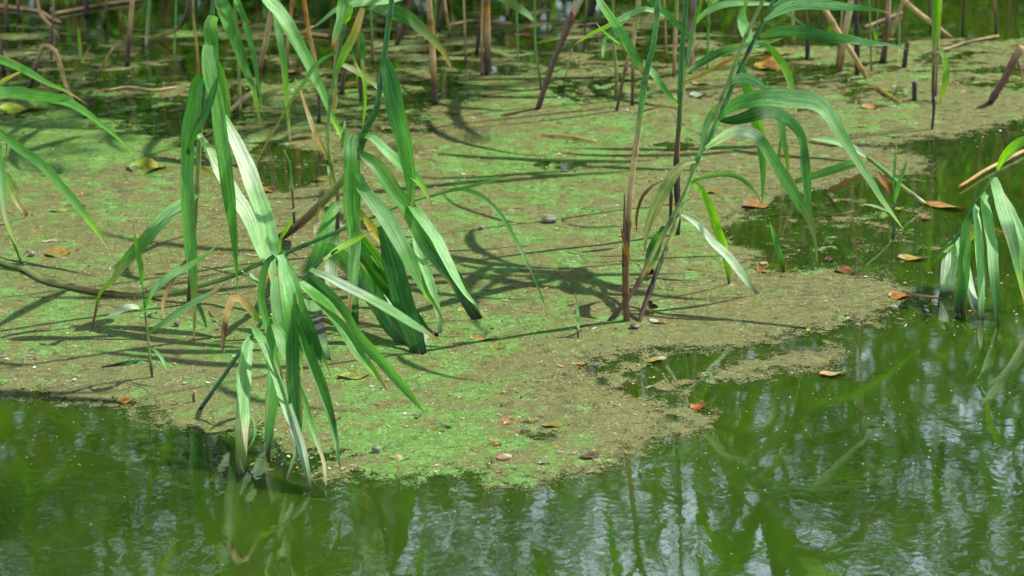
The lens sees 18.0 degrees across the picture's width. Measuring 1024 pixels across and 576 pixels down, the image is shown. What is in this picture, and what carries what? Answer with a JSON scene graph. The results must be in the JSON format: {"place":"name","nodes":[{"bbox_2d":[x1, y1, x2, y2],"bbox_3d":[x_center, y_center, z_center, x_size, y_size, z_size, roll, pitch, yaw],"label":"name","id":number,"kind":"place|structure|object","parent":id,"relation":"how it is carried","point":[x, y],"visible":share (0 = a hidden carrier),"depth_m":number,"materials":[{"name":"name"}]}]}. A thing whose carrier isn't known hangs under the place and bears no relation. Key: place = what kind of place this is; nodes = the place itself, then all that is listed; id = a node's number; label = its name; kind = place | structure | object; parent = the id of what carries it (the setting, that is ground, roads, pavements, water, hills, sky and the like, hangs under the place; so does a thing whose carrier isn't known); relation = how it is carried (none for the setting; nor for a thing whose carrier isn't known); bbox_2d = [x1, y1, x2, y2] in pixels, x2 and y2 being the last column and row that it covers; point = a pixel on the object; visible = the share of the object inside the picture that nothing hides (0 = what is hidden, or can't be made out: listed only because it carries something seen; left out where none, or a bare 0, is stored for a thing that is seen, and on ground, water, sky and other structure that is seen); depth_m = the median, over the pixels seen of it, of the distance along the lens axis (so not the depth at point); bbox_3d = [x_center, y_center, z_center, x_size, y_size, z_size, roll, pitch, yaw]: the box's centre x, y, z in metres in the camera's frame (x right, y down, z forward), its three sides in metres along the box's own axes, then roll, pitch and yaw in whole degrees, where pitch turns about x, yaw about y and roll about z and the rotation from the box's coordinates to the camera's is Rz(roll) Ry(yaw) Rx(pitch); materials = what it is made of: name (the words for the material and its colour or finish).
{"place":"outdoors","nodes":[
{"label":"outdoors","id":0,"kind":"place"},
{"bbox_2d":[0,0,1023,575],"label":"water","id":1,"kind":"structure","parent":0,"point":[808,474],"depth_m":5.20,"materials":[{"name":"liquid"}]},
{"bbox_2d":[84,0,88,16],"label":"dead reed stalk","id":2,"kind":"object","parent":1,"relation":"on","point":[86,8],"visible":1,"depth_m":8.06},
{"bbox_2d":[54,0,141,14],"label":"dead reed stalk","id":3,"kind":"object","parent":1,"relation":"on","point":[93,6],"visible":0.85,"depth_m":8.16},
{"bbox_2d":[115,409,168,429],"bbox_3d":[-0.584,0.213,5.327,0.151,0.001,0.181,0,18,0],"label":"algae islet","id":4,"kind":"object","parent":1,"relation":"on","point":[155,413],"visible":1,"depth_m":5.33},
{"bbox_2d":[286,469,359,493],"bbox_3d":[-0.288,0.297,5.069,0.163,0.001,0.180,0,18,0],"label":"algae islet","id":5,"kind":"object","parent":1,"relation":"on","point":[330,476],"visible":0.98,"depth_m":5.07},
{"bbox_2d":[0,5,1023,494],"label":"algae mat","id":6,"kind":"object","parent":1,"relation":"on","point":[56,319],"visible":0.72,"depth_m":6.18,"materials":[{"name":"plant"}]},
{"bbox_2d":[4,0,9,31],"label":"dead reed stalk","id":7,"kind":"object","parent":6,"relation":"on","point":[6,15],"visible":1,"depth_m":7.90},
{"bbox_2d":[1,102,47,113],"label":"floating leaf","id":8,"kind":"object","parent":6,"relation":"on","point":[11,108],"visible":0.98,"depth_m":7.21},
{"bbox_2d":[0,4,60,23],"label":"dead reed stalk","id":9,"kind":"object","parent":6,"relation":"on","point":[27,8],"visible":0.73,"depth_m":8.12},
{"bbox_2d":[36,0,59,38],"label":"dead reed stalk","id":10,"kind":"object","parent":6,"relation":"on","point":[45,20],"visible":0.92,"depth_m":7.78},
{"bbox_2d":[27,43,73,99],"bbox_3d":[-1.022,-0.491,7.335,0.072,0.109,0.187,-15,23,-39],"label":"dead reed stalk","id":11,"kind":"object","parent":6,"relation":"on","point":[58,60],"visible":0.86,"depth_m":7.37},
{"bbox_2d":[50,0,54,59],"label":"reed shoot","id":12,"kind":"object","parent":6,"relation":"on","point":[52,24],"visible":0.93,"depth_m":7.62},
{"bbox_2d":[45,246,69,256],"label":"floating leaf","id":13,"kind":"object","parent":6,"relation":"on","point":[59,250],"visible":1,"depth_m":6.19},
{"bbox_2d":[0,55,140,262],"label":"reed","id":14,"kind":"object","parent":6,"relation":"on","point":[45,168],"visible":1,"depth_m":6.16,"materials":[{"name":"green plant"}]},
{"bbox_2d":[78,27,90,63],"bbox_3d":[-1.006,-0.573,7.599,0.030,0.094,0.009,4,18,12],"label":"reed sprout","id":15,"kind":"object","parent":6,"relation":"on","point":[79,49],"visible":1,"depth_m":7.61,"materials":[{"name":"green plant"}]},
{"bbox_2d":[95,46,114,77],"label":"dead reed stalk","id":16,"kind":"object","parent":6,"relation":"on","point":[104,61],"visible":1,"depth_m":7.43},
{"bbox_2d":[125,0,134,66],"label":"dead reed stalk","id":17,"kind":"object","parent":6,"relation":"on","point":[129,38],"visible":1,"depth_m":7.56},
{"bbox_2d":[104,86,176,91],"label":"dead reed stalk","id":18,"kind":"object","parent":6,"relation":"on","point":[141,88],"visible":1,"depth_m":7.36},
{"bbox_2d":[128,157,166,173],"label":"floating leaf","id":19,"kind":"object","parent":6,"relation":"on","point":[147,164],"visible":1,"depth_m":6.76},
{"bbox_2d":[145,0,151,44],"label":"reed","id":20,"kind":"object","parent":6,"relation":"on","point":[148,13],"visible":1,"depth_m":7.77,"materials":[{"name":"green plant"}]},
{"bbox_2d":[102,225,225,377],"bbox_3d":[-0.590,0.024,5.452,0.208,0.285,0.083,-4,18,-12],"label":"reed","id":21,"kind":"object","parent":6,"relation":"on","point":[166,278],"visible":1,"depth_m":5.46,"materials":[{"name":"green plant"}]},
{"bbox_2d":[153,0,191,37],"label":"dead reed stalk","id":22,"kind":"object","parent":6,"relation":"on","point":[185,15],"visible":0.94,"depth_m":7.76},
{"bbox_2d":[173,0,176,59],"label":"reed shoot","id":23,"kind":"object","parent":6,"relation":"on","point":[175,20],"visible":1,"depth_m":7.62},
{"bbox_2d":[90,0,278,341],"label":"reed","id":24,"kind":"object","parent":6,"relation":"on","point":[260,226],"visible":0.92,"depth_m":5.70,"materials":[{"name":"green plant"}]},
{"bbox_2d":[192,0,199,74],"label":"reed","id":25,"kind":"object","parent":6,"relation":"on","point":[196,46],"visible":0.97,"depth_m":7.47,"materials":[{"name":"green plant"}]},
{"bbox_2d":[204,91,252,137],"bbox_3d":[-0.609,-0.367,6.880,0.022,0.140,0.181,-14,23,-37],"label":"dead reed stalk","id":26,"kind":"object","parent":6,"relation":"on","point":[238,103],"visible":0.62,"depth_m":6.82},
{"bbox_2d":[256,9,272,96],"bbox_3d":[-0.543,-0.852,7.178,0.076,0.884,0.016,0,18,0],"label":"dead reed stalk","id":27,"kind":"object","parent":6,"relation":"on","point":[265,40],"visible":0.74,"depth_m":7.27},
{"bbox_2d":[0,175,546,309],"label":"bent reed","id":28,"kind":"object","parent":6,"relation":"on","point":[112,293],"visible":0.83,"depth_m":5.87,"materials":[{"name":"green plant"}]},
{"bbox_2d":[215,0,344,151],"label":"reed","id":29,"kind":"object","parent":6,"relation":"on","point":[282,18],"visible":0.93,"depth_m":6.83,"materials":[{"name":"green plant"}]},
{"bbox_2d":[285,0,293,66],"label":"dead reed stalk","id":30,"kind":"object","parent":6,"relation":"on","point":[287,48],"visible":0.49,"depth_m":7.55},
{"bbox_2d":[284,150,295,223],"bbox_3d":[-0.435,-0.196,6.336,0.021,0.156,0.006,0,18,0],"label":"reed sprout","id":31,"kind":"object","parent":6,"relation":"on","point":[293,202],"visible":0.89,"depth_m":6.34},
{"bbox_2d":[275,31,327,36],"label":"dead reed stalk","id":32,"kind":"object","parent":6,"relation":"on","point":[313,34],"visible":0.54,"depth_m":7.86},
{"bbox_2d":[302,0,320,123],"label":"dead reed stalk","id":33,"kind":"object","parent":6,"relation":"on","point":[309,34],"visible":0.77,"depth_m":7.04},
{"bbox_2d":[198,219,438,498],"bbox_3d":[-0.312,0.096,5.135,0.299,0.354,0.477,-5,19,-15],"label":"reed","id":34,"kind":"object","parent":6,"relation":"on","point":[289,326],"visible":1,"depth_m":5.12,"materials":[{"name":"green plant"}]},
{"bbox_2d":[256,0,382,244],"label":"reed","id":35,"kind":"object","parent":6,"relation":"on","point":[344,11],"visible":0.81,"depth_m":6.04,"materials":[{"name":"green plant"}]},
{"bbox_2d":[332,37,338,109],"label":"dead reed stalk","id":36,"kind":"object","parent":6,"relation":"on","point":[334,105],"visible":0.3,"depth_m":7.18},
{"bbox_2d":[340,54,348,93],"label":"dead reed stalk","id":37,"kind":"object","parent":6,"relation":"on","point":[343,79],"visible":0.53,"depth_m":7.34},
{"bbox_2d":[337,372,368,378],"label":"floating leaf","id":38,"kind":"object","parent":6,"relation":"on","point":[354,375],"visible":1,"depth_m":5.52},
{"bbox_2d":[370,11,373,61],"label":"reed shoot","id":39,"kind":"object","parent":6,"relation":"on","point":[371,26],"visible":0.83,"depth_m":7.61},
{"bbox_2d":[304,0,452,105],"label":"reed","id":40,"kind":"object","parent":6,"relation":"on","point":[411,20],"visible":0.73,"depth_m":7.16,"materials":[{"name":"green plant"}]},
{"bbox_2d":[278,0,488,360],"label":"reed","id":41,"kind":"object","parent":6,"relation":"on","point":[364,263],"visible":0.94,"depth_m":5.71,"materials":[{"name":"green plant"}]},
{"bbox_2d":[394,0,413,45],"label":"dead reed stalk","id":42,"kind":"object","parent":6,"relation":"on","point":[402,28],"visible":0.73,"depth_m":7.76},
{"bbox_2d":[426,0,437,104],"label":"dead reed stalk","id":43,"kind":"object","parent":6,"relation":"on","point":[432,50],"visible":1,"depth_m":7.21,"materials":[{"name":"plant"}]},
{"bbox_2d":[434,0,436,35],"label":"reed shoot","id":44,"kind":"object","parent":6,"relation":"on","point":[435,4],"visible":0.67,"depth_m":7.78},
{"bbox_2d":[437,0,443,31],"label":"dead reed stalk","id":45,"kind":"object","parent":6,"relation":"on","point":[440,17],"visible":1,"depth_m":7.90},
{"bbox_2d":[433,424,450,431],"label":"floating leaf","id":46,"kind":"object","parent":6,"relation":"on","point":[441,426],"visible":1,"depth_m":5.27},
{"bbox_2d":[443,0,450,35],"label":"dead reed stalk","id":47,"kind":"object","parent":6,"relation":"on","point":[446,17],"visible":1,"depth_m":7.86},
{"bbox_2d":[463,0,466,62],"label":"reed shoot","id":48,"kind":"object","parent":6,"relation":"on","point":[464,19],"visible":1,"depth_m":7.60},
{"bbox_2d":[475,20,480,53],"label":"dead reed stalk","id":49,"kind":"object","parent":6,"relation":"on","point":[477,46],"visible":0.77,"depth_m":7.69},
{"bbox_2d":[450,19,512,25],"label":"dead reed stalk","id":50,"kind":"object","parent":6,"relation":"on","point":[476,20],"visible":0.74,"depth_m":7.99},
{"bbox_2d":[480,0,483,75],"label":"dead reed stalk","id":51,"kind":"object","parent":6,"relation":"on","point":[481,38],"visible":1,"depth_m":7.47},
{"bbox_2d":[483,0,490,74],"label":"dead reed stalk","id":52,"kind":"object","parent":6,"relation":"on","point":[487,44],"visible":1,"depth_m":7.47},
{"bbox_2d":[0,75,1023,473],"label":"litter","id":53,"kind":"object","parent":6,"relation":"on","point":[446,281],"visible":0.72,"depth_m":5.91,"materials":[{"name":"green plant"}]},
{"bbox_2d":[515,0,518,61],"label":"reed shoot","id":54,"kind":"object","parent":6,"relation":"on","point":[516,13],"visible":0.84,"depth_m":7.61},
{"bbox_2d":[541,216,556,222],"bbox_3d":[0.073,-0.135,6.377,0.033,0.013,0.023,0,18,0],"label":"mud clod","id":55,"kind":"object","parent":6,"relation":"on","point":[547,219],"visible":1,"depth_m":6.37,"materials":[{"name":"stone"}]},
{"bbox_2d":[500,0,602,89],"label":"reed","id":56,"kind":"object","parent":6,"relation":"on","point":[517,7],"visible":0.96,"depth_m":7.33,"materials":[{"name":"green plant"}]},
{"bbox_2d":[535,11,575,109],"bbox_3d":[0.097,-0.503,7.173,0.091,0.227,0.018,0,18,0],"label":"dead reed stalk","id":57,"kind":"object","parent":6,"relation":"on","point":[560,44],"visible":1,"depth_m":7.17,"materials":[{"name":"plant"}]},
{"bbox_2d":[542,133,596,141],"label":"dead reed stalk","id":58,"kind":"object","parent":6,"relation":"on","point":[570,137],"visible":1,"depth_m":6.96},
{"bbox_2d":[575,291,579,337],"bbox_3d":[0.115,0.045,5.703,0.010,0.090,0.018,0,18,0],"label":"reed sprout","id":59,"kind":"object","parent":6,"relation":"on","point":[577,317],"visible":1,"depth_m":5.71,"materials":[{"name":"green plant"}]},
{"bbox_2d":[580,452,599,457],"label":"floating leaf","id":60,"kind":"object","parent":6,"relation":"on","point":[590,454],"visible":1,"depth_m":5.16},
{"bbox_2d":[578,21,632,27],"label":"dead reed stalk","id":61,"kind":"object","parent":6,"relation":"on","point":[603,22],"visible":0.69,"depth_m":7.97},
{"bbox_2d":[602,0,629,100],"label":"reed","id":62,"kind":"object","parent":6,"relation":"on","point":[614,56],"visible":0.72,"depth_m":7.25,"materials":[{"name":"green plant"}]},
{"bbox_2d":[615,0,640,110],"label":"dead reed stalk","id":63,"kind":"object","parent":6,"relation":"on","point":[625,68],"visible":0.85,"depth_m":7.16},
{"bbox_2d":[631,0,637,105],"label":"dead reed stalk","id":64,"kind":"object","parent":6,"relation":"on","point":[632,80],"visible":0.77,"depth_m":7.22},
{"bbox_2d":[596,0,678,321],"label":"reed","id":65,"kind":"object","parent":6,"relation":"on","point":[645,68],"visible":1,"depth_m":5.67,"materials":[{"name":"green plant"}]},
{"bbox_2d":[644,356,665,361],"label":"floating leaf","id":66,"kind":"object","parent":6,"relation":"on","point":[655,358],"visible":1,"depth_m":5.60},
{"bbox_2d":[663,0,667,61],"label":"reed shoot","id":67,"kind":"object","parent":6,"relation":"on","point":[665,34],"visible":0.82,"depth_m":7.61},
{"bbox_2d":[672,0,678,76],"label":"reed","id":68,"kind":"object","parent":6,"relation":"on","point":[675,41],"visible":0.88,"depth_m":7.46,"materials":[{"name":"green plant"}]},
{"bbox_2d":[570,0,784,234],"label":"reed","id":69,"kind":"object","parent":6,"relation":"on","point":[682,28],"visible":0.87,"depth_m":6.18,"materials":[{"name":"green plant"}]},
{"bbox_2d":[607,0,764,320],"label":"reed","id":70,"kind":"object","parent":6,"relation":"on","point":[664,189],"visible":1,"depth_m":5.87,"materials":[{"name":"green plant"}]},
{"bbox_2d":[687,0,695,73],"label":"dead reed stalk","id":71,"kind":"object","parent":6,"relation":"on","point":[692,9],"visible":0.56,"depth_m":7.48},
{"bbox_2d":[690,403,705,409],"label":"floating leaf","id":72,"kind":"object","parent":6,"relation":"on","point":[698,406],"visible":1,"depth_m":5.37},
{"bbox_2d":[695,0,718,69],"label":"reed","id":73,"kind":"object","parent":6,"relation":"on","point":[708,31],"visible":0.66,"depth_m":7.53,"materials":[{"name":"green plant"}]},
{"bbox_2d":[678,0,769,194],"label":"reed","id":74,"kind":"object","parent":6,"relation":"on","point":[743,22],"visible":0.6,"depth_m":6.35,"materials":[{"name":"green plant"}]},
{"bbox_2d":[742,199,770,207],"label":"floating leaf","id":75,"kind":"object","parent":6,"relation":"on","point":[750,203],"visible":0.97,"depth_m":6.50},
{"bbox_2d":[754,55,780,70],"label":"floating leaf","id":76,"kind":"object","parent":6,"relation":"on","point":[768,60],"visible":0.76,"depth_m":7.60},
{"bbox_2d":[637,0,906,321],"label":"reed","id":77,"kind":"object","parent":6,"relation":"on","point":[766,100],"visible":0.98,"depth_m":5.91,"materials":[{"name":"green plant"}]},
{"bbox_2d":[770,222,784,272],"bbox_3d":[0.498,-0.073,6.055,0.031,0.100,0.015,0,18,0],"label":"reed sprout","id":78,"kind":"object","parent":6,"relation":"on","point":[778,249],"visible":1,"depth_m":6.05,"materials":[{"name":"green plant"}]},
{"bbox_2d":[803,10,809,59],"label":"dead reed stalk","id":79,"kind":"object","parent":6,"relation":"on","point":[807,49],"visible":0.6,"depth_m":7.64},
{"bbox_2d":[835,10,842,66],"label":"dead reed stalk","id":80,"kind":"object","parent":6,"relation":"on","point":[838,46],"visible":0.8,"depth_m":7.57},
{"bbox_2d":[835,266,854,272],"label":"floating leaf","id":81,"kind":"object","parent":6,"relation":"on","point":[846,269],"visible":1,"depth_m":6.08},
{"bbox_2d":[822,10,868,77],"bbox_3d":[0.720,-0.680,7.395,0.214,0.429,0.028,-2,18,-6],"label":"dead reed stalk","id":82,"kind":"object","parent":6,"relation":"on","point":[836,29],"visible":0.8,"depth_m":7.43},
{"bbox_2d":[837,0,853,71],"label":"dead reed stalk","id":83,"kind":"object","parent":6,"relation":"on","point":[845,30],"visible":0.77,"depth_m":7.51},
{"bbox_2d":[854,0,859,74],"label":"dead reed stalk","id":84,"kind":"object","parent":6,"relation":"on","point":[856,32],"visible":0.77,"depth_m":7.47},
{"bbox_2d":[794,137,931,206],"bbox_3d":[0.675,-0.240,6.481,0.322,0.155,0.171,8,20,24],"label":"bent reed","id":85,"kind":"object","parent":6,"relation":"on","point":[841,167],"visible":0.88,"depth_m":6.48,"materials":[{"name":"green plant"}]},
{"bbox_2d":[868,0,871,71],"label":"reed shoot","id":86,"kind":"object","parent":6,"relation":"on","point":[870,36],"visible":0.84,"depth_m":7.51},
{"bbox_2d":[879,0,890,62],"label":"dead reed stalk","id":87,"kind":"object","parent":6,"relation":"on","point":[883,57],"visible":0.9,"depth_m":7.60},
{"bbox_2d":[866,143,906,238],"bbox_3d":[0.722,-0.187,6.253,0.080,0.192,0.023,0,18,0],"label":"reed sprout","id":88,"kind":"object","parent":6,"relation":"on","point":[897,188],"visible":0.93,"depth_m":6.25,"materials":[{"name":"green plant"}]},
{"bbox_2d":[872,12,900,61],"bbox_3d":[0.888,-0.603,7.666,0.069,0.108,0.125,2,18,7],"label":"reed sprout","id":89,"kind":"object","parent":6,"relation":"on","point":[875,33],"visible":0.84,"depth_m":7.67,"materials":[{"name":"green plant"}]},
{"bbox_2d":[876,86,901,102],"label":"dead reed stalk","id":90,"kind":"object","parent":6,"relation":"on","point":[887,94],"visible":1,"depth_m":7.31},
{"bbox_2d":[890,2,903,35],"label":"dead reed stalk","id":91,"kind":"object","parent":6,"relation":"on","point":[895,21],"visible":1,"depth_m":7.86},
{"bbox_2d":[888,291,909,298],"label":"floating leaf","id":92,"kind":"object","parent":6,"relation":"on","point":[896,295],"visible":1,"depth_m":5.94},
{"bbox_2d":[902,40,909,67],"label":"dead reed stalk","id":93,"kind":"object","parent":6,"relation":"on","point":[905,56],"visible":0.98,"depth_m":7.56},
{"bbox_2d":[912,81,916,100],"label":"dead reed stalk","id":94,"kind":"object","parent":6,"relation":"on","point":[914,90],"visible":1,"depth_m":7.27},
{"bbox_2d":[906,292,939,298],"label":"dead reed stalk","id":95,"kind":"object","parent":6,"relation":"on","point":[921,295],"visible":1,"depth_m":5.92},
{"bbox_2d":[900,0,952,38],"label":"dead reed stalk","id":96,"kind":"object","parent":6,"relation":"on","point":[915,10],"visible":0.84,"depth_m":7.83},
{"bbox_2d":[931,0,949,129],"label":"reed","id":97,"kind":"object","parent":6,"relation":"on","point":[936,8],"visible":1,"depth_m":6.98,"materials":[{"name":"green plant"}]},
{"bbox_2d":[941,35,998,50],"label":"dead reed stalk","id":98,"kind":"object","parent":6,"relation":"on","point":[970,41],"visible":1,"depth_m":7.80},
{"bbox_2d":[987,44,1023,103],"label":"dead reed stalk","id":99,"kind":"object","parent":6,"relation":"on","point":[1012,63],"visible":1,"depth_m":7.23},
{"bbox_2d":[569,0,582,15],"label":"dead reed stalk","id":100,"kind":"object","parent":1,"relation":"on","point":[576,6],"visible":0.89,"depth_m":8.06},
{"bbox_2d":[583,0,587,49],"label":"reed shoot","id":101,"kind":"object","parent":1,"relation":"on","point":[585,20],"visible":0.91,"depth_m":7.72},
{"bbox_2d":[587,0,596,15],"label":"dead reed stalk","id":102,"kind":"object","parent":1,"relation":"on","point":[592,7],"visible":0.91,"depth_m":8.07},
{"bbox_2d":[695,337,855,387],"bbox_3d":[0.454,0.134,5.571,0.478,0.001,0.246,-10,21,-29],"label":"algae islet","id":103,"kind":"object","parent":1,"relation":"on","point":[807,359],"visible":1,"depth_m":5.58,"materials":[{"name":"plant"}]},
{"bbox_2d":[819,371,846,374],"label":"floating leaf","id":104,"kind":"object","parent":1,"relation":"on","point":[829,373],"visible":1,"depth_m":5.53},
{"bbox_2d":[813,201,894,229],"bbox_3d":[0.666,-0.151,6.448,0.222,0.001,0.262,0,18,0],"label":"algae islet","id":105,"kind":"object","parent":1,"relation":"on","point":[845,218],"visible":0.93,"depth_m":6.41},
{"bbox_2d":[864,11,901,27],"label":"dead reed stalk","id":106,"kind":"object","parent":1,"relation":"on","point":[880,20],"visible":0.65,"depth_m":8.00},
{"bbox_2d":[898,254,926,259],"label":"floating leaf","id":107,"kind":"object","parent":1,"relation":"on","point":[906,257],"visible":1,"depth_m":6.16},
{"bbox_2d":[925,201,965,208],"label":"floating leaf","id":108,"kind":"object","parent":1,"relation":"on","point":[936,204],"visible":1,"depth_m":6.49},
{"bbox_2d":[961,0,965,35],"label":"reed shoot","id":109,"kind":"object","parent":1,"relation":"on","point":[963,14],"visible":1,"depth_m":7.86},
{"bbox_2d":[931,136,1023,327],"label":"bent reed","id":110,"kind":"object","parent":1,"relation":"on","point":[968,232],"visible":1,"depth_m":5.87,"materials":[{"name":"green plant"}]},
{"bbox_2d":[958,149,1023,187],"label":"dead reed stalk","id":111,"kind":"object","parent":1,"relation":"on","point":[987,169],"visible":0.81,"depth_m":6.71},
{"bbox_2d":[993,0,997,31],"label":"reed shoot","id":112,"kind":"object","parent":1,"relation":"on","point":[995,13],"visible":1,"depth_m":7.90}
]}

